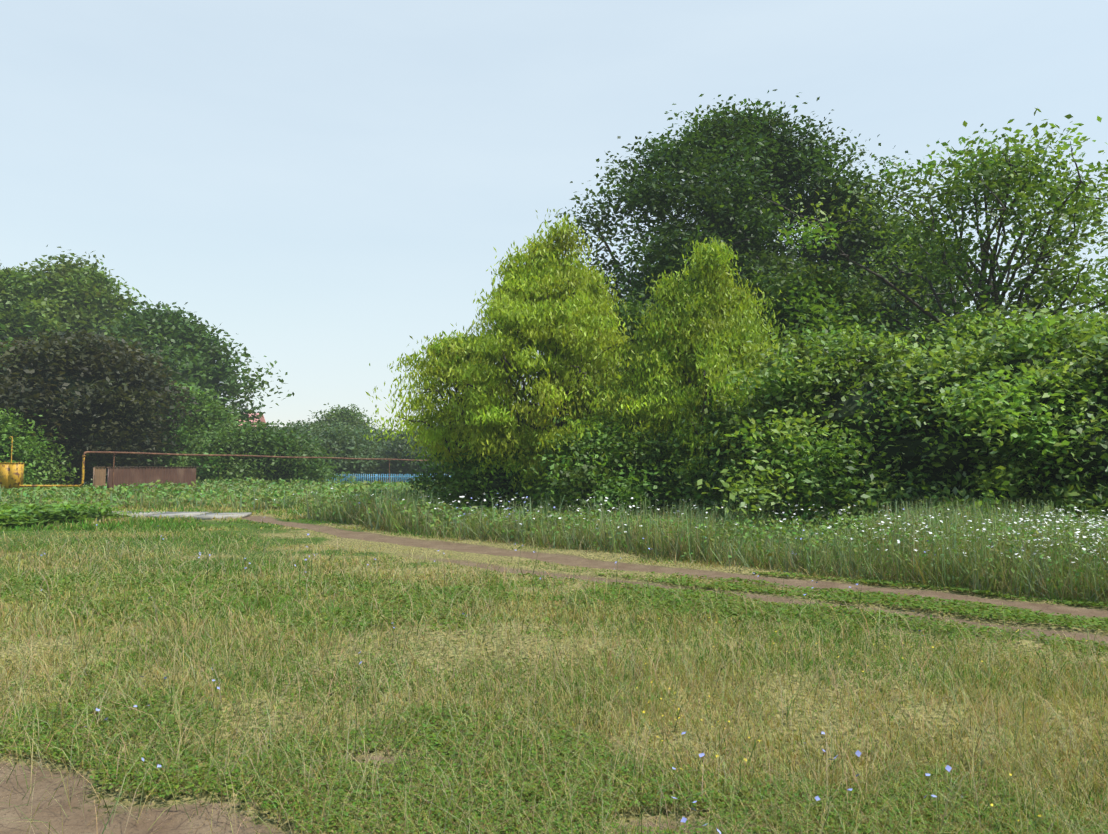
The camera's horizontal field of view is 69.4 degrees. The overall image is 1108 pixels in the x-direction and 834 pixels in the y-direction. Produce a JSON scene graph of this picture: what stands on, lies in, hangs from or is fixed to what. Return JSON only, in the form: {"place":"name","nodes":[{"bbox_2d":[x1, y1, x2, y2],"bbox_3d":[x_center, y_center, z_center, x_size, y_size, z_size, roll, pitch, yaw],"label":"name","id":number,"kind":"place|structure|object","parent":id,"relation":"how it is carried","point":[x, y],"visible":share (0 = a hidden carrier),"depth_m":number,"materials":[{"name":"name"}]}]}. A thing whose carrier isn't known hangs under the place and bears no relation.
{"place":"outdoors","nodes":[
{"label":"outdoors","id":0,"kind":"place"},
{"bbox_2d":[0,245,152,364],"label":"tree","id":1,"kind":"object","parent":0,"point":[87,292],"depth_m":76.04,"materials":[{"name":"green plant"}]},
{"bbox_2d":[33,298,112,337],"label":"tree","id":2,"kind":"object","parent":1,"relation":"attached to","point":[98,327],"depth_m":77.10,"materials":[{"name":"green plant"}]},
{"bbox_2d":[93,467,105,494],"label":"fence gate panel","id":3,"kind":"structure","parent":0,"point":[99,475],"depth_m":37.83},
{"bbox_2d":[0,327,203,484],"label":"tree","id":4,"kind":"object","parent":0,"point":[109,361],"depth_m":48.72,"materials":[{"name":"green plant"}]},
{"bbox_2d":[20,370,136,437],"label":"bush","id":5,"kind":"object","parent":4,"relation":"attached to","point":[86,379],"visible":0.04,"depth_m":48.29,"materials":[{"name":"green plant"}]},
{"bbox_2d":[96,511,251,519],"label":"concrete slab","id":6,"kind":"structure","parent":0,"point":[207,516],"depth_m":26.62,"materials":[{"name":"grey concrete"}]},
{"bbox_2d":[95,300,294,428],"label":"leaves","id":7,"kind":"object","parent":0,"point":[192,351],"depth_m":71.75,"materials":[{"name":"green plant"}]},
{"bbox_2d":[238,413,266,427],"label":"house roof","id":8,"kind":"structure","parent":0,"point":[262,419],"depth_m":86.84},
{"bbox_2d":[372,433,408,481],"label":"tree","id":9,"kind":"object","parent":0,"point":[385,445],"depth_m":76.31,"materials":[{"name":"green plant"}]},
{"bbox_2d":[0,508,1107,833],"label":"ground","id":10,"kind":"structure","parent":0,"point":[476,552],"depth_m":6.54,"materials":[{"name":"brown soil"}]},
{"bbox_2d":[0,499,49,513],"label":"weeds","id":11,"kind":"object","parent":10,"relation":"on","point":[37,501],"visible":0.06,"depth_m":24.55,"materials":[{"name":"green plant"}]},
{"bbox_2d":[0,501,73,525],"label":"weeds","id":12,"kind":"object","parent":10,"relation":"on","point":[9,518],"visible":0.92,"depth_m":22.57,"materials":[{"name":"green plant"}]},
{"bbox_2d":[3,497,134,522],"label":"weeds","id":13,"kind":"object","parent":10,"relation":"on","point":[53,513],"visible":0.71,"depth_m":23.84,"materials":[{"name":"green plant"}]},
{"bbox_2d":[0,485,518,530],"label":"grass","id":14,"kind":"structure","parent":10,"relation":"on","point":[148,522],"depth_m":24.33,"materials":[{"name":"green plant"}]},
{"bbox_2d":[399,433,548,514],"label":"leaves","id":15,"kind":"object","parent":10,"relation":"on","point":[453,483],"visible":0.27,"depth_m":23.24,"materials":[{"name":"green plant"}]},
{"bbox_2d":[485,233,570,451],"bbox_3d":[-0.667,-1.197,24.446,2.956,8.916,2.449,0,-3,-2],"label":"tree","id":16,"kind":"object","parent":10,"relation":"on","point":[533,248],"depth_m":24.31,"materials":[{"name":"green plant"}]},
{"bbox_2d":[0,524,1107,833],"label":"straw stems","id":17,"kind":"object","parent":10,"relation":"on","point":[378,680],"visible":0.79,"depth_m":5.67,"materials":[{"name":"beige plant"}]},
{"bbox_2d":[0,571,1107,833],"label":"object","id":18,"kind":"object","parent":10,"relation":"on","point":[952,605],"visible":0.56,"depth_m":5.16,"materials":[{"name":"green plant"}]},
{"bbox_2d":[39,492,1105,833],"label":"chicory","id":19,"kind":"object","parent":10,"relation":"on","point":[467,632],"depth_m":5.19,"materials":[{"name":"plant"}]},
{"bbox_2d":[507,415,676,517],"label":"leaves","id":20,"kind":"object","parent":10,"relation":"on","point":[567,482],"visible":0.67,"depth_m":20.82,"materials":[{"name":"green plant"}]},
{"bbox_2d":[579,413,718,520],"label":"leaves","id":21,"kind":"object","parent":10,"relation":"on","point":[625,495],"visible":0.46,"depth_m":20.19,"materials":[{"name":"green plant"}]},
{"bbox_2d":[224,483,1107,562],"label":"flowers","id":22,"kind":"object","parent":10,"relation":"on","point":[1032,520],"visible":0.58,"depth_m":12.60,"materials":[{"name":"white plant"}]},
{"bbox_2d":[618,404,786,521],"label":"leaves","id":23,"kind":"object","parent":10,"relation":"on","point":[684,469],"visible":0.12,"depth_m":19.81,"materials":[{"name":"green plant"}]},
{"bbox_2d":[673,360,772,501],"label":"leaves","id":24,"kind":"object","parent":10,"relation":"on","point":[717,417],"depth_m":20.63,"materials":[{"name":"green plant"}]},
{"bbox_2d":[596,365,951,534],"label":"hedge leaves","id":25,"kind":"object","parent":10,"relation":"on","point":[830,488],"visible":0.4,"depth_m":18.15,"materials":[{"name":"green plant"}]},
{"bbox_2d":[725,426,829,498],"bbox_3d":[6.009,1.086,20.502,3.372,2.644,3.329,0,-3,-2],"label":"hedge","id":26,"kind":"object","parent":10,"relation":"on","point":[738,447],"visible":0.02,"depth_m":19.38,"materials":[{"name":"green plant"}]},
{"bbox_2d":[697,322,901,475],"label":"hedge leaves","id":27,"kind":"object","parent":10,"relation":"on","point":[803,336],"depth_m":21.79,"materials":[{"name":"green plant"}]},
{"bbox_2d":[690,253,921,377],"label":"leaves","id":28,"kind":"object","parent":10,"relation":"on","point":[842,307],"depth_m":24.33,"materials":[{"name":"green plant"}]},
{"bbox_2d":[771,373,921,494],"bbox_3d":[7.529,0.490,19.709,3.634,3.193,3.874,3,-4,-36],"label":"hedge","id":29,"kind":"object","parent":10,"relation":"on","point":[852,403],"visible":0.12,"depth_m":18.02,"materials":[{"name":"green plant"}]},
{"bbox_2d":[615,617,1107,820],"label":"yellow flowers","id":30,"kind":"object","parent":10,"relation":"on","point":[759,740],"visible":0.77,"depth_m":5.45,"materials":[{"name":"yellow plant"}]},
{"bbox_2d":[680,315,1076,536],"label":"hedge leaves","id":31,"kind":"object","parent":10,"relation":"on","point":[844,362],"visible":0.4,"depth_m":18.09,"materials":[{"name":"green plant"}]},
{"bbox_2d":[871,402,981,498],"bbox_3d":[9.053,0.887,18.567,3.472,2.878,3.954,-2,-4,24],"label":"hedge","id":32,"kind":"object","parent":10,"relation":"on","point":[891,451],"visible":0.12,"depth_m":17.26,"materials":[{"name":"green plant"}]},
{"bbox_2d":[779,348,1107,532],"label":"hedge leaves","id":33,"kind":"object","parent":10,"relation":"on","point":[932,420],"visible":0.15,"depth_m":16.80,"materials":[{"name":"green plant"}]},
{"bbox_2d":[837,291,1107,534],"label":"hedge leaves","id":34,"kind":"object","parent":10,"relation":"on","point":[1032,333],"visible":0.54,"depth_m":16.01,"materials":[{"name":"green plant"}]},
{"bbox_2d":[849,323,1107,532],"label":"hedge leaves","id":35,"kind":"object","parent":10,"relation":"on","point":[1098,380],"visible":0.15,"depth_m":15.87,"materials":[{"name":"green plant"}]},
{"bbox_2d":[875,297,1097,365],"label":"hedge leaves","id":36,"kind":"object","parent":10,"relation":"on","point":[960,325],"visible":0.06,"depth_m":20.84,"materials":[{"name":"green plant"}]},
{"bbox_2d":[951,357,1107,501],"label":"hedge","id":37,"kind":"object","parent":10,"relation":"on","point":[1030,361],"visible":0.02,"depth_m":16.41,"materials":[{"name":"green plant"}]},
{"bbox_2d":[1053,389,1107,493],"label":"hedge","id":38,"kind":"object","parent":10,"relation":"on","point":[1097,449],"visible":0.12,"depth_m":15.44,"materials":[{"name":"green plant"}]},
{"bbox_2d":[1057,284,1107,340],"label":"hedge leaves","id":39,"kind":"object","parent":10,"relation":"on","point":[1091,297],"visible":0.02,"depth_m":18.98,"materials":[{"name":"green plant"}]},
{"bbox_2d":[0,615,1107,833],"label":"grass","id":40,"kind":"structure","parent":0,"point":[935,688],"depth_m":5.70,"materials":[{"name":"green plant"}]},
{"bbox_2d":[0,527,1107,627],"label":"grass","id":41,"kind":"structure","parent":0,"point":[14,558],"depth_m":11.84,"materials":[{"name":"green plant"}]},
{"bbox_2d":[0,0,1107,430],"label":"sky","id":42,"kind":"structure","parent":0,"point":[327,185],"materials":[{"name":"blue"}]},
{"bbox_2d":[559,258,632,413],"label":"tree","id":43,"kind":"object","parent":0,"point":[599,282],"depth_m":24.03,"materials":[{"name":"green plant"}]},
{"bbox_2d":[618,453,681,503],"bbox_3d":[2.837,1.774,21.891,2.356,1.857,2.710,-2,-4,24],"label":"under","id":44,"kind":"object","parent":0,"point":[660,479],"visible":0.02,"depth_m":20.85,"materials":[{"name":"green plant"}]},
{"bbox_2d":[692,448,742,501],"bbox_3d":[4.825,1.574,21.014,2.811,2.168,2.758,0,-3,-2],"label":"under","id":45,"kind":"object","parent":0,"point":[708,454],"visible":0.04,"depth_m":20.16,"materials":[{"name":"green plant"}]},
{"bbox_2d":[548,89,952,381],"bbox_3d":[9.477,-5.373,35.749,20.324,18.628,19.272,0,-3,-2],"label":"tree","id":46,"kind":"object","parent":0,"point":[732,180],"depth_m":34.22,"materials":[{"name":"green plant"}]},
{"bbox_2d":[812,194,1008,355],"bbox_3d":[14.690,-2.899,36.099,12.644,13.786,13.094,0,-3,-2],"label":"tree","id":47,"kind":"object","parent":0,"point":[910,285],"depth_m":33.78,"materials":[{"name":"green plant"}]},
{"label":"ground","id":48,"kind":"structure","parent":0,"visible":0},
{"bbox_2d":[0,436,23,496],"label":"gas cabinet","id":49,"kind":"object","parent":48,"relation":"on","point":[11,475],"visible":0.96,"depth_m":33.86,"materials":[{"name":"yellow metal"}]},
{"bbox_2d":[20,455,85,486],"bbox_3d":[-21.369,2.313,34.123,2.681,1.346,0.144,0,-3,-2],"label":"yellow gas pipe","id":50,"kind":"object","parent":49,"relation":"attached to","point":[83,465],"visible":0.98,"depth_m":34.07,"materials":[{"name":"metal"}]},
{"bbox_2d":[0,407,85,491],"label":"bush leaves","id":51,"kind":"object","parent":48,"relation":"on","point":[30,451],"visible":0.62,"depth_m":44.92,"materials":[{"name":"green plant"}]},
{"bbox_2d":[0,441,24,464],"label":"bush","id":52,"kind":"object","parent":51,"relation":"on","point":[2,451],"visible":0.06,"depth_m":44.22,"materials":[{"name":"green plant"}]},
{"bbox_2d":[107,467,195,492],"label":"brown fence","id":53,"kind":"object","parent":48,"relation":"on","point":[147,475],"visible":0.48,"depth_m":40.64,"materials":[{"name":"brown metal"}]},
{"bbox_2d":[92,397,224,482],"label":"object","id":54,"kind":"object","parent":48,"relation":"on","point":[181,433],"depth_m":55.32,"materials":[{"name":"green plant"}]},
{"bbox_2d":[149,383,252,466],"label":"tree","id":55,"kind":"object","parent":48,"relation":"on","point":[209,406],"visible":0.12,"depth_m":58.20,"materials":[{"name":"green plant"}]},
{"bbox_2d":[83,451,434,490],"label":"overhead pipe","id":56,"kind":"object","parent":48,"relation":"on","point":[107,452],"visible":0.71,"depth_m":41.42,"materials":[{"name":"brown metal"}]},
{"bbox_2d":[165,418,356,485],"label":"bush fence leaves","id":57,"kind":"object","parent":48,"relation":"on","point":[258,436],"visible":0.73,"depth_m":52.46,"materials":[{"name":"green plant"}]},
{"bbox_2d":[217,446,299,475],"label":"bush","id":58,"kind":"object","parent":57,"relation":"on","point":[258,460],"visible":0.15,"depth_m":52.50,"materials":[{"name":"green plant"}]},
{"bbox_2d":[261,419,329,429],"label":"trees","id":59,"kind":"object","parent":48,"relation":"on","point":[295,424],"depth_m":76.03,"materials":[{"name":"green plant"}]},
{"bbox_2d":[284,420,381,451],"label":"bush","id":60,"kind":"object","parent":48,"relation":"on","point":[309,426],"visible":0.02,"depth_m":71.91,"materials":[{"name":"green plant"}]},
{"bbox_2d":[285,423,394,481],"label":"bush","id":61,"kind":"object","parent":48,"relation":"on","point":[357,445],"visible":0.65,"depth_m":68.00,"materials":[{"name":"green plant"}]},
{"bbox_2d":[307,403,377,433],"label":"tree","id":62,"kind":"object","parent":48,"relation":"on","point":[343,415],"visible":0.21,"depth_m":92.98,"materials":[{"name":"green plant"}]},
{"bbox_2d":[332,422,389,482],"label":"bush","id":63,"kind":"object","parent":48,"relation":"on","point":[372,434],"visible":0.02,"depth_m":76.99,"materials":[{"name":"green plant"}]},
{"bbox_2d":[363,425,395,481],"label":"bush","id":64,"kind":"object","parent":48,"relation":"on","point":[381,435],"depth_m":80.30,"materials":[{"name":"green plant"}]},
{"bbox_2d":[328,474,450,484],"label":"blue fence pickets","id":65,"kind":"object","parent":48,"relation":"on","point":[376,476],"visible":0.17,"depth_m":63.27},
{"bbox_2d":[374,426,432,482],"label":"bush","id":66,"kind":"object","parent":48,"relation":"on","point":[396,445],"visible":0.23,"depth_m":70.97,"materials":[{"name":"green plant"}]},
{"bbox_2d":[382,431,458,480],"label":"bush","id":67,"kind":"object","parent":48,"relation":"on","point":[414,463],"visible":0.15,"depth_m":68.96,"materials":[{"name":"green plant"}]},
{"bbox_2d":[363,329,536,478],"bbox_3d":[-2.886,0.290,24.209,5.715,5.930,6.145,0,-3,-2],"label":"tree","id":68,"kind":"object","parent":48,"relation":"on","point":[443,363],"depth_m":23.45,"materials":[{"name":"green plant"}]},
{"bbox_2d":[467,242,547,505],"bbox_3d":[-1.383,-1.018,23.823,2.899,8.488,2.767,0,-3,-2],"label":"tree","id":69,"kind":"object","parent":48,"relation":"on","point":[508,271],"depth_m":23.62,"materials":[{"name":"green plant"}]},
{"bbox_2d":[0,477,1107,595],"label":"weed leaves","id":70,"kind":"object","parent":48,"relation":"on","point":[89,490],"visible":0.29,"depth_m":17.54,"materials":[{"name":"green plant"}]},
{"bbox_2d":[460,462,527,507],"bbox_3d":[-1.625,2.058,24.198,2.282,1.592,2.274,-3,-5,42],"label":"bush","id":71,"kind":"object","parent":70,"relation":"on","point":[494,485],"visible":0.04,"depth_m":23.19,"materials":[{"name":"green plant"}]},
{"bbox_2d":[543,456,625,509],"bbox_3d":[1.156,1.698,22.401,2.574,1.868,2.748,3,-4,-37],"label":"bush","id":72,"kind":"object","parent":70,"relation":"on","point":[575,479],"visible":0.04,"depth_m":21.41,"materials":[{"name":"green plant"}]},
{"bbox_2d":[0,475,1107,603],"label":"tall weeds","id":73,"kind":"object","parent":48,"relation":"on","point":[1039,583],"visible":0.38,"depth_m":13.90,"materials":[{"name":"green plant"}]},
{"bbox_2d":[512,209,605,425],"bbox_3d":[0.202,-1.546,23.547,2.956,9.506,3.684,0,-3,-2],"label":"tree","id":74,"kind":"object","parent":48,"relation":"on","point":[561,234],"depth_m":23.53,"materials":[{"name":"green plant"}]},
{"bbox_2d":[436,245,697,492],"bbox_3d":[0.325,-0.880,24.485,7.492,8.312,8.965,0,-3,-2],"label":"tree","id":75,"kind":"object","parent":48,"relation":"on","point":[538,314],"depth_m":22.43,"materials":[{"name":"green plant"}]},
{"bbox_2d":[507,285,708,447],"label":"leaves","id":76,"kind":"object","parent":75,"relation":"attached to","point":[631,311],"depth_m":26.13,"materials":[{"name":"green plant"}]},
{"bbox_2d":[628,270,716,398],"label":"tree","id":77,"kind":"object","parent":48,"relation":"on","point":[672,289],"depth_m":21.86,"materials":[{"name":"green plant"}]},
{"bbox_2d":[546,271,818,496],"bbox_3d":[3.530,-0.437,21.958,7.756,7.124,8.062,0,-3,-2],"label":"tree","id":78,"kind":"object","parent":48,"relation":"on","point":[683,398],"depth_m":21.09,"materials":[{"name":"green plant"}]},
{"bbox_2d":[669,235,765,408],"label":"tree","id":79,"kind":"object","parent":48,"relation":"on","point":[707,255],"depth_m":21.60,"materials":[{"name":"green plant"}]},
{"bbox_2d":[693,283,785,387],"bbox_3d":[5.103,-2.030,22.530,2.494,3.486,3.491,-2,-4,33],"label":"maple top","id":80,"kind":"object","parent":48,"relation":"on","point":[740,297],"visible":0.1,"depth_m":22.20,"materials":[{"name":"green plant"}]},
{"bbox_2d":[720,108,1107,351],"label":"sparse tree","id":81,"kind":"object","parent":48,"relation":"on","point":[989,168],"depth_m":22.87,"materials":[{"name":"green plant"}]},
{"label":"wood","id":82,"kind":"object","parent":48,"relation":"on","visible":0},
{"bbox_2d":[0,319,24,353],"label":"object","id":83,"kind":"object","parent":82,"relation":"attached to","point":[11,331],"depth_m":73.97,"materials":[{"name":"green plant"}]},
{"bbox_2d":[0,263,49,370],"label":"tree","id":84,"kind":"object","parent":83,"relation":"on","point":[5,273],"visible":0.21,"depth_m":73.64,"materials":[{"name":"green plant"}]}
]}

